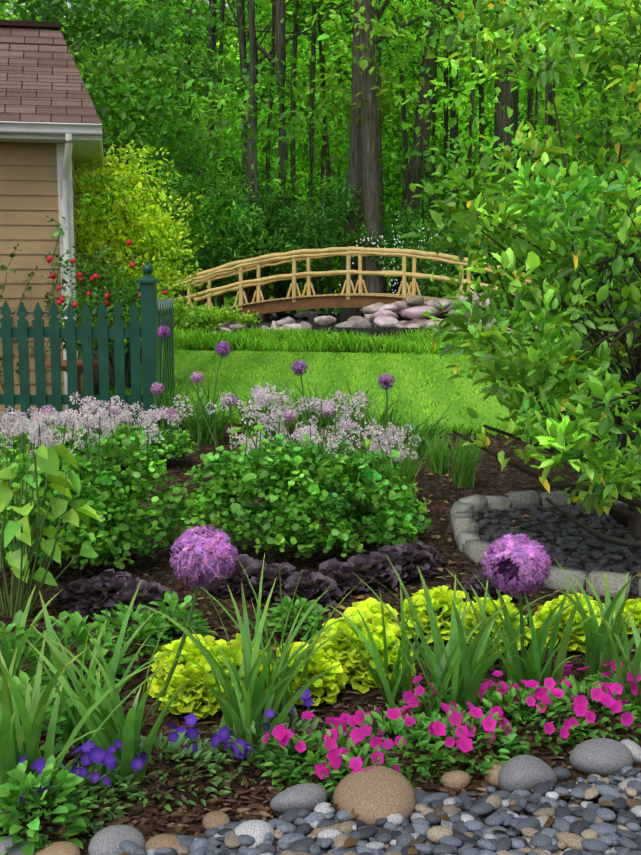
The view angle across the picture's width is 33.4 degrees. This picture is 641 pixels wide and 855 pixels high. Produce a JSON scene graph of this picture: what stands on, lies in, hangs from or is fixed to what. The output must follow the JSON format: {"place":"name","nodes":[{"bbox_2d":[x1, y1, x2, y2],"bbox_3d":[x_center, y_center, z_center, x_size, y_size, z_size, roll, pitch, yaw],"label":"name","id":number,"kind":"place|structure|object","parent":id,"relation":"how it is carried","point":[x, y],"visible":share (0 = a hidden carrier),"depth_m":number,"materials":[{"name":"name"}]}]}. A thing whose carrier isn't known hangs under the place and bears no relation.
{"place":"outdoors","nodes":[
{"label":"outdoors","id":0,"kind":"place"},
{"bbox_2d":[0,20,60,29],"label":"roof ridge cap","id":1,"kind":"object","parent":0,"point":[32,24],"depth_m":11.61,"materials":[{"name":"brown"}]},
{"bbox_2d":[0,142,83,411],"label":"house siding","id":2,"kind":"object","parent":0,"point":[28,189],"depth_m":11.08,"materials":[{"name":"beige wood"}]},
{"bbox_2d":[56,143,77,409],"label":"corner trim","id":3,"kind":"structure","parent":2,"relation":"attached to","point":[60,150],"depth_m":11.12,"materials":[{"name":"white wood"}]},
{"bbox_2d":[61,133,72,318],"bbox_3d":[-2.575,-1.672,10.982,0.077,2.580,0.410,-3,9,-23],"label":"downspout","id":4,"kind":"object","parent":3,"relation":"attached to","point":[65,177],"visible":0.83,"depth_m":11.02,"materials":[{"name":"white metal"}]},
{"bbox_2d":[0,26,104,161],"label":"house roof","id":5,"kind":"structure","parent":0,"point":[41,80],"depth_m":11.07,"materials":[{"name":"brown"}]},
{"bbox_2d":[0,138,101,176],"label":"soffit","id":6,"kind":"structure","parent":5,"relation":"attached to","point":[85,151],"depth_m":11.55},
{"bbox_2d":[0,133,104,172],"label":"fascia board","id":7,"kind":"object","parent":5,"relation":"attached to","point":[47,136],"depth_m":10.67,"materials":[{"name":"white wood"}]},
{"bbox_2d":[0,121,101,135],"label":"gutter","id":8,"kind":"object","parent":7,"relation":"attached to","point":[47,128],"visible":1,"depth_m":10.58,"materials":[{"name":"white metal"}]},
{"bbox_2d":[6,0,227,19],"label":"sky","id":9,"kind":"structure","parent":0,"point":[197,0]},
{"bbox_2d":[0,348,640,854],"bbox_3d":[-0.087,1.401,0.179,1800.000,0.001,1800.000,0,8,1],"label":"ground","id":10,"kind":"structure","parent":0,"point":[506,478],"depth_m":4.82,"materials":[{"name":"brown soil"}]},
{"bbox_2d":[0,408,142,427],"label":"patio paving","id":11,"kind":"structure","parent":10,"relation":"on","point":[2,414],"depth_m":10.74,"materials":[{"name":"beige stone"}]},
{"bbox_2d":[45,359,98,416],"bbox_3d":[-2.505,-0.393,10.934,0.620,0.560,0.620,0,8,1],"label":"bird bath","id":12,"kind":"object","parent":10,"relation":"on","point":[79,365],"visible":0.35,"depth_m":10.86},
{"bbox_2d":[0,298,174,426],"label":"fence pickets","id":13,"kind":"object","parent":10,"relation":"on","point":[38,332],"visible":0.79,"depth_m":9.86,"materials":[{"name":"teal wood"}]},
{"bbox_2d":[137,262,159,426],"bbox_3d":[-1.574,-0.743,9.856,0.180,1.554,0.180,0,8,1],"label":"fence post","id":14,"kind":"object","parent":10,"relation":"on","point":[147,281],"visible":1,"depth_m":9.78,"materials":[{"name":"teal wood"}]},
{"bbox_2d":[0,215,640,854],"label":"bed plants","id":15,"kind":"object","parent":10,"relation":"on","point":[106,519],"depth_m":4.11,"materials":[{"name":"green plant"}]},
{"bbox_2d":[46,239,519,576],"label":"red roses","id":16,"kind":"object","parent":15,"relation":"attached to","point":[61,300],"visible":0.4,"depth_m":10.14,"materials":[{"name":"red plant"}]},
{"bbox_2d":[27,326,551,596],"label":"allium flowers","id":17,"kind":"object","parent":15,"relation":"attached to","point":[194,562],"visible":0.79,"depth_m":3.46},
{"bbox_2d":[0,383,640,804],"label":"flowers","id":18,"kind":"object","parent":15,"relation":"attached to","point":[98,755],"visible":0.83,"depth_m":3.38,"materials":[{"name":"pink plant"}]},
{"bbox_2d":[0,738,640,854],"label":"river pebbles","id":19,"kind":"object","parent":10,"relation":"on","point":[385,802],"visible":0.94,"depth_m":2.72,"materials":[{"name":"grey stone"}]},
{"bbox_2d":[147,585,640,719],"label":"yellow-green shrubs","id":20,"kind":"object","parent":10,"relation":"on","point":[335,650],"visible":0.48,"depth_m":3.71,"materials":[{"name":"plant"}]},
{"bbox_2d":[367,797,609,850],"bbox_3d":[0.150,1.044,2.696,1.482,0.001,0.664,0,8,1],"label":"pebble bed","id":21,"kind":"object","parent":10,"relation":"on","point":[561,797],"depth_m":2.90,"materials":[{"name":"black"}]},
{"bbox_2d":[399,0,640,548],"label":"tree","id":22,"kind":"object","parent":10,"relation":"on","point":[606,35],"depth_m":5.27,"materials":[{"name":"green plant"}]},
{"bbox_2d":[450,489,640,597],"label":"cobble edging","id":23,"kind":"object","parent":10,"relation":"on","point":[472,546],"visible":0.52,"depth_m":5.75,"materials":[{"name":"stone"}]},
{"bbox_2d":[472,503,640,595],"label":"gravel bed","id":24,"kind":"object","parent":10,"relation":"on","point":[544,523],"depth_m":6.05,"materials":[{"name":"grey gravel"}]},
{"bbox_2d":[177,296,483,329],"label":"bridge beams","id":25,"kind":"structure","parent":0,"point":[270,307],"depth_m":23.86,"materials":[{"name":"brown wood"}]},
{"bbox_2d":[192,293,496,317],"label":"bridge deck","id":26,"kind":"structure","parent":25,"relation":"on","point":[382,294],"depth_m":23.82,"materials":[{"name":"beige wood"}]},
{"bbox_2d":[161,246,553,319],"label":"bridge rails","id":27,"kind":"object","parent":26,"relation":"on","point":[238,266],"visible":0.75,"depth_m":23.96,"materials":[{"name":"beige wood"}]},
{"bbox_2d":[257,318,429,323],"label":"pond water","id":28,"kind":"structure","parent":0,"point":[311,321],"depth_m":28.30,"materials":[{"name":"black liquid"}]},
{"bbox_2d":[335,213,455,313],"bbox_3d":[1.931,-4.064,26.593,3.267,2.485,3.179,0,8,1],"label":"fountain spray","id":29,"kind":"object","parent":28,"relation":"on","point":[394,247],"visible":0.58,"depth_m":26.59,"materials":[{"name":"white liquid"}]},
{"bbox_2d":[87,295,636,440],"bbox_3d":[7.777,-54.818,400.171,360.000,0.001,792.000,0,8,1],"label":"lawn","id":30,"kind":"structure","parent":0,"point":[491,419],"depth_m":14.88,"materials":[{"name":"green plant"}]},
{"bbox_2d":[75,139,213,339],"bbox_3d":[-2.675,-2.235,13.056,2.701,2.419,2.427,0,8,1],"label":"shrub","id":31,"kind":"object","parent":30,"relation":"on","point":[146,225],"visible":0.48,"depth_m":12.73,"materials":[{"name":"green plant"}]},
{"bbox_2d":[0,0,640,319],"bbox_3d":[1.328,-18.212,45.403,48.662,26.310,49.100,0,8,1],"label":"forest","id":32,"kind":"object","parent":30,"relation":"on","point":[338,68],"depth_m":30.45,"materials":[{"name":"green plant"}]},
{"bbox_2d":[0,0,640,388],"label":"trees","id":33,"kind":"object","parent":30,"relation":"on","point":[229,225],"depth_m":24.31,"materials":[{"name":"green plant"}]},
{"bbox_2d":[92,324,626,356],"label":"tall grass","id":34,"kind":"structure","parent":30,"relation":"on","point":[321,340],"depth_m":20.55,"materials":[{"name":"green plant"}]},
{"bbox_2d":[584,301,640,327],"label":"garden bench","id":35,"kind":"object","parent":30,"relation":"on","point":[620,314],"visible":0.19,"depth_m":20.92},
{"bbox_2d":[186,313,609,338],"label":"ground","id":36,"kind":"structure","parent":0,"point":[370,331],"depth_m":21.70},
{"bbox_2d":[207,290,563,334],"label":"rocks","id":37,"kind":"object","parent":36,"relation":"on","point":[382,315],"visible":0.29,"depth_m":22.35,"materials":[{"name":"grey stone"}]}
]}

